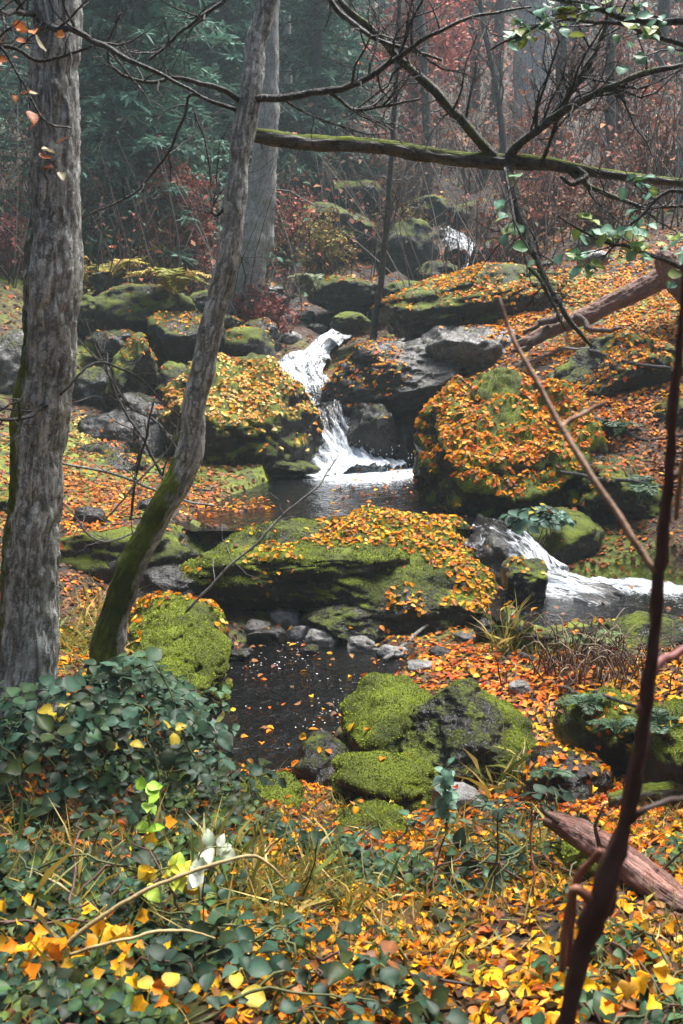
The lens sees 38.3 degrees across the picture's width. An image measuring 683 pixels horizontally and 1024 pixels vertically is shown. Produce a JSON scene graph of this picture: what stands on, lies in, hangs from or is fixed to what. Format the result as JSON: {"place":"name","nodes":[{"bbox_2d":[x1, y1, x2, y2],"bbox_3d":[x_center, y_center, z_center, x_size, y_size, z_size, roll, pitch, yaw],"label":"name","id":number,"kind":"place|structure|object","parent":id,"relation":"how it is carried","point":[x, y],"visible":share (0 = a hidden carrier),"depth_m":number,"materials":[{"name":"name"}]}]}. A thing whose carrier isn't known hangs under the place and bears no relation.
{"place":"outdoors","nodes":[
{"label":"outdoors","id":0,"kind":"place"},
{"bbox_2d":[0,0,682,1023],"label":"ground","id":1,"kind":"structure","parent":0,"point":[210,540],"depth_m":10.76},
{"bbox_2d":[0,329,23,393],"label":"boulder","id":2,"kind":"object","parent":1,"relation":"on","point":[11,343],"visible":0.24,"depth_m":13.82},
{"bbox_2d":[0,199,27,278],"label":"shrub","id":3,"kind":"object","parent":1,"relation":"on","point":[4,240],"visible":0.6,"depth_m":17.80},
{"bbox_2d":[0,0,31,116],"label":"conifer","id":4,"kind":"object","parent":1,"relation":"on","point":[15,53],"visible":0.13,"depth_m":35.30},
{"bbox_2d":[72,366,110,406],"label":"boulder","id":5,"kind":"object","parent":1,"relation":"on","point":[95,378],"visible":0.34,"depth_m":14.07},
{"bbox_2d":[0,0,200,718],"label":"old tree","id":6,"kind":"object","parent":1,"relation":"on","point":[38,420],"visible":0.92,"depth_m":4.36,"materials":[{"name":"grey plant"}]},
{"bbox_2d":[0,1,92,180],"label":"rust leaf twig","id":7,"kind":"object","parent":6,"relation":"attached to","point":[19,26],"visible":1,"depth_m":3.38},
{"bbox_2d":[0,0,203,198],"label":"conifer","id":8,"kind":"object","parent":1,"relation":"on","point":[88,116],"visible":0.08,"depth_m":24.80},
{"bbox_2d":[0,794,231,959],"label":"bramble bush","id":9,"kind":"object","parent":1,"relation":"on","point":[141,853],"visible":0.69,"depth_m":2.93,"materials":[{"name":"green plant"}]},
{"bbox_2d":[134,852,206,905],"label":"yellowing sprig","id":10,"kind":"object","parent":9,"relation":"on","point":[177,864],"visible":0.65,"depth_m":2.82,"materials":[{"name":"yellow plant"}]},
{"bbox_2d":[84,329,148,362],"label":"boulder","id":11,"kind":"object","parent":1,"relation":"on","point":[116,342],"visible":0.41,"depth_m":15.18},
{"bbox_2d":[77,407,157,448],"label":"boulder","id":12,"kind":"object","parent":1,"relation":"on","point":[90,423],"visible":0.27,"depth_m":13.04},
{"bbox_2d":[0,658,235,846],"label":"bramble bush","id":13,"kind":"object","parent":1,"relation":"on","point":[79,709],"visible":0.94,"depth_m":3.77,"materials":[{"name":"green plant"}]},
{"bbox_2d":[105,332,158,408],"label":"boulder","id":14,"kind":"object","parent":1,"relation":"on","point":[146,362],"visible":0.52,"depth_m":13.76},
{"bbox_2d":[60,524,205,583],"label":"boulder","id":15,"kind":"object","parent":1,"relation":"on","point":[98,560],"visible":0.3,"depth_m":8.68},
{"bbox_2d":[93,283,196,341],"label":"boulder","id":16,"kind":"object","parent":1,"relation":"on","point":[144,303],"visible":0.49,"depth_m":16.09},
{"bbox_2d":[122,266,211,295],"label":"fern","id":17,"kind":"object","parent":16,"relation":"on","point":[177,281],"visible":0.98,"depth_m":15.99,"materials":[{"name":"plant"}]},
{"bbox_2d":[9,0,283,268],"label":"conifer","id":18,"kind":"object","parent":1,"relation":"on","point":[127,98],"visible":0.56,"depth_m":20.96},
{"bbox_2d":[135,776,163,834],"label":"bright sprig","id":19,"kind":"object","parent":1,"relation":"on","point":[152,789],"visible":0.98,"depth_m":3.16,"materials":[{"name":"green plant"}]},
{"bbox_2d":[63,647,239,762],"bbox_3d":[-0.938,0.971,4.709,0.893,0.724,0.743,0,10,0],"label":"bramble bush","id":20,"kind":"object","parent":1,"relation":"on","point":[142,684],"visible":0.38,"depth_m":4.59,"materials":[{"name":"green plant"}]},
{"bbox_2d":[42,854,285,962],"bbox_3d":[-0.561,1.139,2.586,0.867,0.416,0.063,-3,10,-16],"label":"arching cane","id":21,"kind":"object","parent":1,"relation":"on","point":[72,938],"visible":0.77,"depth_m":2.57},
{"bbox_2d":[187,829,235,900],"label":"pale sprig","id":22,"kind":"object","parent":21,"relation":"attached to","point":[224,850],"visible":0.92,"depth_m":2.70,"materials":[{"name":"white plant"}]},
{"bbox_2d":[136,562,196,599],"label":"boulder","id":23,"kind":"object","parent":1,"relation":"on","point":[172,577],"visible":0.18,"depth_m":8.51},
{"bbox_2d":[121,135,223,288],"bbox_3d":[-3.488,-6.058,20.659,2.367,3.607,2.229,0,10,0],"label":"shrub","id":24,"kind":"object","parent":1,"relation":"on","point":[206,227],"visible":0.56,"depth_m":20.43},
{"bbox_2d":[127,593,228,654],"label":"boulder","id":25,"kind":"object","parent":1,"relation":"on","point":[203,607],"visible":0.3,"depth_m":6.84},
{"bbox_2d":[136,614,231,719],"bbox_3d":[-0.981,1.002,6.027,0.524,0.664,0.844,4,11,20],"label":"boulder","id":26,"kind":"object","parent":1,"relation":"on","point":[204,671],"visible":0.56,"depth_m":5.93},
{"bbox_2d":[146,311,225,367],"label":"boulder","id":27,"kind":"object","parent":1,"relation":"on","point":[169,343],"visible":0.44,"depth_m":15.33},
{"bbox_2d":[178,0,237,198],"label":"bare tree","id":28,"kind":"object","parent":1,"relation":"on","point":[192,49],"visible":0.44,"depth_m":26.25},
{"bbox_2d":[144,752,286,812],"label":"herb clump","id":29,"kind":"object","parent":1,"relation":"on","point":[216,772],"visible":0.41,"depth_m":4.37,"materials":[{"name":"green plant"}]},
{"bbox_2d":[133,0,331,204],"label":"conifer","id":30,"kind":"object","parent":1,"relation":"on","point":[229,60],"visible":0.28,"depth_m":26.88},
{"bbox_2d":[158,353,323,479],"bbox_3d":[-1.320,-1.097,13.007,2.175,1.988,2.000,0,10,0],"label":"boulder","id":31,"kind":"object","parent":1,"relation":"on","point":[238,445],"visible":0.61,"depth_m":12.42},
{"bbox_2d":[21,881,470,1023],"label":"bramble bush","id":32,"kind":"object","parent":1,"relation":"on","point":[175,964],"visible":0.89,"depth_m":2.49,"materials":[{"name":"green plant"}]},
{"bbox_2d":[221,326,276,357],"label":"boulder","id":33,"kind":"object","parent":1,"relation":"on","point":[254,340],"visible":0.56,"depth_m":15.76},
{"bbox_2d":[227,279,301,342],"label":"shrub","id":34,"kind":"object","parent":1,"relation":"on","point":[270,310],"visible":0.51,"depth_m":17.69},
{"bbox_2d":[246,625,288,644],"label":"stone","id":35,"kind":"object","parent":1,"relation":"on","point":[275,635],"visible":0.79,"depth_m":8.16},
{"bbox_2d":[230,772,306,807],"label":"boulder","id":36,"kind":"object","parent":1,"relation":"on","point":[289,788],"visible":0.14,"depth_m":4.76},
{"bbox_2d":[226,0,342,321],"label":"broken tree","id":37,"kind":"object","parent":1,"relation":"on","point":[263,189],"visible":0.56,"depth_m":17.55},
{"bbox_2d":[180,516,409,611],"bbox_3d":[-0.435,0.548,8.983,2.173,0.876,1.203,0,10,0],"label":"boulder","id":38,"kind":"object","parent":1,"relation":"on","point":[299,580],"visible":0.65,"depth_m":8.47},
{"bbox_2d":[272,460,320,479],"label":"boulder","id":39,"kind":"object","parent":1,"relation":"on","point":[294,469],"visible":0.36,"depth_m":12.37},
{"bbox_2d":[274,178,320,262],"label":"shrub","id":40,"kind":"object","parent":1,"relation":"on","point":[295,226],"visible":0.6,"depth_m":22.61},
{"bbox_2d":[210,0,399,115],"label":"conifer","id":41,"kind":"object","parent":1,"relation":"on","point":[295,74],"visible":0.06,"depth_m":36.86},
{"bbox_2d":[81,0,531,701],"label":"leaning tree","id":42,"kind":"object","parent":1,"relation":"on","point":[133,562],"visible":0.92,"depth_m":4.92,"materials":[{"name":"grey plant"}]},
{"bbox_2d":[231,0,682,346],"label":"lodged tree","id":43,"kind":"object","parent":42,"relation":"attached to","point":[490,157],"visible":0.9,"depth_m":5.11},
{"bbox_2d":[494,167,536,266],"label":"hazel branch","id":44,"kind":"object","parent":43,"relation":"attached to","point":[514,228],"visible":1,"depth_m":4.69,"materials":[{"name":"green plant"}]},
{"bbox_2d":[553,169,682,288],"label":"hazel branch","id":45,"kind":"object","parent":43,"relation":"attached to","point":[612,235],"visible":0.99,"depth_m":4.08,"materials":[{"name":"green plant"}]},
{"bbox_2d":[490,0,682,74],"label":"hazel branch","id":46,"kind":"object","parent":42,"relation":"attached to","point":[648,30],"visible":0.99,"depth_m":4.18,"materials":[{"name":"green plant"}]},
{"bbox_2d":[220,638,407,771],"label":"pool","id":47,"kind":"structure","parent":1,"relation":"in","point":[275,690],"depth_m":7.03,"materials":[{"name":"black liquid"}]},
{"bbox_2d":[292,729,349,786],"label":"boulder","id":48,"kind":"object","parent":1,"relation":"on","point":[312,765],"visible":0.67,"depth_m":5.39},
{"bbox_2d":[287,206,360,278],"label":"shrub","id":49,"kind":"object","parent":1,"relation":"on","point":[327,238],"visible":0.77,"depth_m":21.69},
{"bbox_2d":[276,202,378,263],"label":"boulder","id":50,"kind":"object","parent":1,"relation":"on","point":[363,255],"visible":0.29,"depth_m":23.49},
{"bbox_2d":[239,0,422,183],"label":"conifer","id":51,"kind":"object","parent":1,"relation":"on","point":[314,54],"visible":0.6,"depth_m":28.82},
{"bbox_2d":[173,467,500,530],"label":"pool","id":52,"kind":"structure","parent":1,"relation":"in","point":[319,500],"depth_m":10.83,"materials":[{"name":"black liquid"}]},
{"bbox_2d":[0,320,682,1023],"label":"fallen leaves","id":53,"kind":"object","parent":1,"relation":"on","point":[500,995],"depth_m":4.04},
{"bbox_2d":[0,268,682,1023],"bbox_3d":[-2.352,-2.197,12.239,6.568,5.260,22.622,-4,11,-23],"label":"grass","id":54,"kind":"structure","parent":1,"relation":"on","point":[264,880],"depth_m":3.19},
{"bbox_2d":[0,63,682,516],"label":"leaf litter","id":55,"kind":"object","parent":1,"relation":"on","point":[76,485],"visible":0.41,"depth_m":11.75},
{"bbox_2d":[404,195,447,226],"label":"boulder","id":56,"kind":"object","parent":55,"relation":"on","point":[439,204],"visible":0.58,"depth_m":25.01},
{"bbox_2d":[0,0,682,320],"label":"undergrowth","id":57,"kind":"object","parent":1,"relation":"on","point":[534,213],"visible":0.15,"depth_m":20.18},
{"bbox_2d":[0,717,682,1023],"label":"ground cover","id":58,"kind":"object","parent":1,"relation":"on","point":[114,1008],"visible":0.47,"depth_m":2.97,"materials":[{"name":"green plant"}]},
{"bbox_2d":[0,773,682,1014],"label":"caught leaves","id":59,"kind":"object","parent":58,"relation":"on","point":[53,947],"visible":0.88,"depth_m":2.43,"materials":[{"name":"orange plant"}]},
{"bbox_2d":[259,977,425,1023],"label":"herb clump","id":60,"kind":"object","parent":1,"relation":"on","point":[288,1007],"visible":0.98,"depth_m":2.31,"materials":[{"name":"green plant"}]},
{"bbox_2d":[307,275,377,311],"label":"boulder","id":61,"kind":"object","parent":1,"relation":"on","point":[331,295],"visible":0.79,"depth_m":18.95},
{"bbox_2d":[330,311,370,335],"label":"boulder","id":62,"kind":"object","parent":1,"relation":"on","point":[352,323],"visible":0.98,"depth_m":17.06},
{"bbox_2d":[300,604,408,643],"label":"boulder","id":63,"kind":"object","parent":1,"relation":"on","point":[337,621],"visible":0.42,"depth_m":8.19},
{"bbox_2d":[329,179,385,215],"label":"boulder","id":64,"kind":"object","parent":1,"relation":"on","point":[340,201],"visible":0.59,"depth_m":26.71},
{"bbox_2d":[329,799,404,832],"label":"boulder","id":65,"kind":"object","parent":1,"relation":"on","point":[361,820],"visible":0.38,"depth_m":4.30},
{"bbox_2d":[345,402,399,458],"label":"boulder","id":66,"kind":"object","parent":1,"relation":"on","point":[369,425],"visible":0.84,"depth_m":13.30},
{"bbox_2d":[331,751,438,812],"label":"boulder","id":67,"kind":"object","parent":1,"relation":"on","point":[351,792],"visible":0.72,"depth_m":4.93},
{"bbox_2d":[341,672,430,753],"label":"boulder","id":68,"kind":"object","parent":1,"relation":"on","point":[354,746],"visible":0.52,"depth_m":5.76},
{"bbox_2d":[342,0,437,340],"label":"dead sapling","id":69,"kind":"object","parent":1,"relation":"on","point":[388,206],"visible":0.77,"depth_m":14.78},
{"bbox_2d":[320,338,467,417],"bbox_3d":[0.772,-1.918,14.182,2.182,1.178,1.800,0,10,0],"label":"boulder","id":70,"kind":"object","parent":1,"relation":"on","point":[429,378],"visible":0.62,"depth_m":13.61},
{"bbox_2d":[392,421,416,466],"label":"boulder","id":71,"kind":"object","parent":1,"relation":"on","point":[406,443],"visible":0.39,"depth_m":13.49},
{"bbox_2d":[128,367,682,876],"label":"moss","id":72,"kind":"object","parent":1,"relation":"on","point":[348,717],"visible":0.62,"depth_m":5.98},
{"bbox_2d":[373,217,439,277],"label":"boulder","id":73,"kind":"object","parent":1,"relation":"on","point":[422,241],"visible":0.52,"depth_m":22.20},
{"bbox_2d":[321,506,497,634],"bbox_3d":[0.754,0.640,9.099,2.289,1.263,1.900,0,10,0],"label":"boulder","id":74,"kind":"object","parent":1,"relation":"on","point":[437,615],"visible":0.41,"depth_m":8.43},
{"bbox_2d":[377,128,441,214],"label":"shrub","id":75,"kind":"object","parent":1,"relation":"on","point":[415,180],"visible":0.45,"depth_m":26.68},
{"bbox_2d":[380,0,473,195],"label":"bare tree","id":76,"kind":"object","parent":1,"relation":"on","point":[426,119],"visible":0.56,"depth_m":27.34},
{"bbox_2d":[358,0,496,168],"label":"red leaved tree","id":77,"kind":"object","parent":1,"relation":"on","point":[448,52],"visible":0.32,"depth_m":30.75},
{"bbox_2d":[342,809,527,900],"bbox_3d":[0.328,1.253,3.536,0.668,0.182,0.648,0,10,0],"label":"herb clump","id":78,"kind":"object","parent":1,"relation":"on","point":[375,832],"visible":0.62,"depth_m":3.52,"materials":[{"name":"green plant"}]},
{"bbox_2d":[432,757,459,834],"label":"teal sprig","id":79,"kind":"object","parent":1,"relation":"on","point":[445,799],"visible":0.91,"depth_m":4.16,"materials":[{"name":"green plant"}]},
{"bbox_2d":[399,678,537,781],"bbox_3d":[0.700,1.276,5.607,0.846,0.586,0.900,0,10,0],"label":"boulder","id":80,"kind":"object","parent":1,"relation":"on","point":[443,713],"visible":0.69,"depth_m":5.45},
{"bbox_2d":[371,263,567,339],"bbox_3d":[2.036,-3.116,15.697,3.158,1.623,2.600,0,10,0],"label":"boulder","id":81,"kind":"object","parent":1,"relation":"on","point":[424,316],"visible":0.48,"depth_m":14.70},
{"bbox_2d":[420,323,520,373],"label":"boulder","id":82,"kind":"object","parent":1,"relation":"on","point":[469,351],"visible":0.3,"depth_m":13.62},
{"bbox_2d":[426,0,516,112],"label":"red leaved tree","id":83,"kind":"object","parent":1,"relation":"on","point":[472,60],"visible":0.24,"depth_m":35.42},
{"bbox_2d":[431,87,512,194],"bbox_3d":[3.836,-10.291,27.696,2.143,2.995,2.315,-10,14,-43],"label":"shrub","id":84,"kind":"object","parent":1,"relation":"on","point":[468,185],"visible":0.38,"depth_m":27.59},
{"bbox_2d":[472,536,509,584],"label":"boulder","id":85,"kind":"object","parent":1,"relation":"on","point":[493,555],"visible":0.13,"depth_m":8.79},
{"bbox_2d":[463,514,625,603],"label":"cascade","id":86,"kind":"object","parent":85,"relation":"on","point":[564,583],"visible":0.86,"depth_m":8.57,"materials":[{"name":"white liquid"}]},
{"bbox_2d":[449,0,540,212],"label":"bare tree","id":87,"kind":"object","parent":1,"relation":"on","point":[499,109],"visible":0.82,"depth_m":23.50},
{"bbox_2d":[413,367,607,520],"bbox_3d":[1.837,-0.479,10.769,2.068,2.167,2.323,0,10,0],"label":"boulder","id":88,"kind":"object","parent":1,"relation":"on","point":[483,502],"visible":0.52,"depth_m":10.23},
{"bbox_2d":[433,823,590,902],"bbox_3d":[0.604,1.237,3.429,0.523,0.185,0.609,3,10,14],"label":"herb clump","id":89,"kind":"object","parent":1,"relation":"on","point":[469,867],"visible":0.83,"depth_m":3.38,"materials":[{"name":"green plant"}]},
{"bbox_2d":[501,556,547,603],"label":"boulder","id":90,"kind":"object","parent":1,"relation":"on","point":[519,583],"visible":0.92,"depth_m":8.12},
{"bbox_2d":[459,782,598,836],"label":"herb clump","id":91,"kind":"object","parent":1,"relation":"on","point":[568,796],"visible":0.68,"depth_m":4.34,"materials":[{"name":"green plant"}]},
{"bbox_2d":[510,0,552,134],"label":"bare tree","id":92,"kind":"object","parent":1,"relation":"on","point":[528,17],"visible":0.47,"depth_m":30.55,"materials":[{"name":"grey plant"}]},
{"bbox_2d":[489,89,579,186],"bbox_3d":[4.970,-9.774,25.710,2.392,2.518,2.176,0,10,0],"label":"shrub","id":93,"kind":"object","parent":1,"relation":"on","point":[523,124],"visible":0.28,"depth_m":25.51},
{"bbox_2d":[497,503,576,563],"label":"herb clump","id":94,"kind":"object","parent":1,"relation":"on","point":[556,518],"visible":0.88,"depth_m":8.95,"materials":[{"name":"green plant"}]},
{"bbox_2d":[500,140,598,237],"bbox_3d":[4.515,-6.946,21.073,2.320,2.265,2.065,0,10,0],"label":"shrub","id":95,"kind":"object","parent":1,"relation":"on","point":[531,203],"visible":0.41,"depth_m":20.99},
{"bbox_2d":[525,507,603,565],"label":"boulder","id":96,"kind":"object","parent":1,"relation":"on","point":[583,538],"visible":0.32,"depth_m":9.12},
{"bbox_2d":[524,1,604,157],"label":"bare tree","id":97,"kind":"object","parent":1,"relation":"on","point":[562,43],"visible":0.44,"depth_m":25.31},
{"bbox_2d":[521,745,613,803],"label":"boulder","id":98,"kind":"object","parent":1,"relation":"on","point":[603,782],"visible":0.54,"depth_m":4.77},
{"bbox_2d":[479,610,682,691],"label":"dry tangle","id":99,"kind":"object","parent":1,"relation":"on","point":[618,656],"visible":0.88,"depth_m":6.59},
{"bbox_2d":[485,577,682,637],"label":"side pool","id":100,"kind":"structure","parent":1,"relation":"in","point":[634,600],"depth_m":7.98,"materials":[{"name":"black liquid"}]},
{"bbox_2d":[511,269,664,352],"bbox_3d":[4.264,-3.123,12.922,4.150,2.034,0.706,-2,10,-10],"label":"fallen log","id":101,"kind":"object","parent":1,"relation":"on","point":[645,286],"visible":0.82,"depth_m":12.95,"materials":[{"name":"brown wood"}]},
{"bbox_2d":[499,259,682,1023],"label":"young shoot","id":102,"kind":"object","parent":1,"relation":"on","point":[599,906],"visible":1,"depth_m":1.07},
{"bbox_2d":[540,181,646,243],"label":"shrub","id":103,"kind":"object","parent":1,"relation":"on","point":[596,211],"visible":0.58,"depth_m":17.78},
{"bbox_2d":[552,687,637,778],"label":"boulder","id":104,"kind":"object","parent":1,"relation":"on","point":[572,732],"visible":0.44,"depth_m":5.08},
{"bbox_2d":[522,922,682,1023],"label":"herb clump","id":105,"kind":"object","parent":1,"relation":"on","point":[664,1015],"visible":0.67,"depth_m":2.44,"materials":[{"name":"green plant"}]},
{"bbox_2d":[540,803,682,912],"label":"fallen log","id":106,"kind":"object","parent":1,"relation":"on","point":[586,837],"visible":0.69,"depth_m":3.22,"materials":[{"name":"brown wood"}]},
{"bbox_2d":[546,332,682,396],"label":"boulder","id":107,"kind":"object","parent":1,"relation":"on","point":[578,365],"visible":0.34,"depth_m":11.62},
{"bbox_2d":[578,26,667,139],"bbox_3d":[7.779,-11.704,27.287,2.237,3.861,3.016,5,11,24],"label":"shrub","id":108,"kind":"object","parent":1,"relation":"on","point":[633,63],"visible":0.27,"depth_m":27.11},
{"bbox_2d":[576,1,675,191],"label":"bare tree","id":109,"kind":"object","parent":1,"relation":"on","point":[614,55],"visible":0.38,"depth_m":22.62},
{"bbox_2d":[578,454,674,524],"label":"boulder","id":110,"kind":"object","parent":1,"relation":"on","point":[596,509],"visible":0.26,"depth_m":9.56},
{"bbox_2d":[591,70,681,201],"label":"shrub","id":111,"kind":"object","parent":1,"relation":"on","point":[634,157],"visible":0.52,"depth_m":20.41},
{"bbox_2d":[601,611,682,649],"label":"boulder","id":112,"kind":"object","parent":1,"relation":"on","point":[628,622],"visible":0.33,"depth_m":7.15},
{"bbox_2d":[607,780,682,806],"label":"fallen log","id":113,"kind":"object","parent":1,"relation":"on","point":[669,788],"visible":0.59,"depth_m":4.46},
{"bbox_2d":[633,699,682,806],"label":"boulder","id":114,"kind":"object","parent":1,"relation":"on","point":[664,768],"visible":0.48,"depth_m":4.57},
{"bbox_2d":[310,399,407,476],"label":"waterfall","id":115,"kind":"structure","parent":0,"point":[333,447],"depth_m":13.31,"materials":[{"name":"white liquid"}]},
{"bbox_2d":[277,226,474,406],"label":"stream","id":116,"kind":"structure","parent":0,"point":[305,367],"depth_m":16.50,"materials":[{"name":"white liquid"}]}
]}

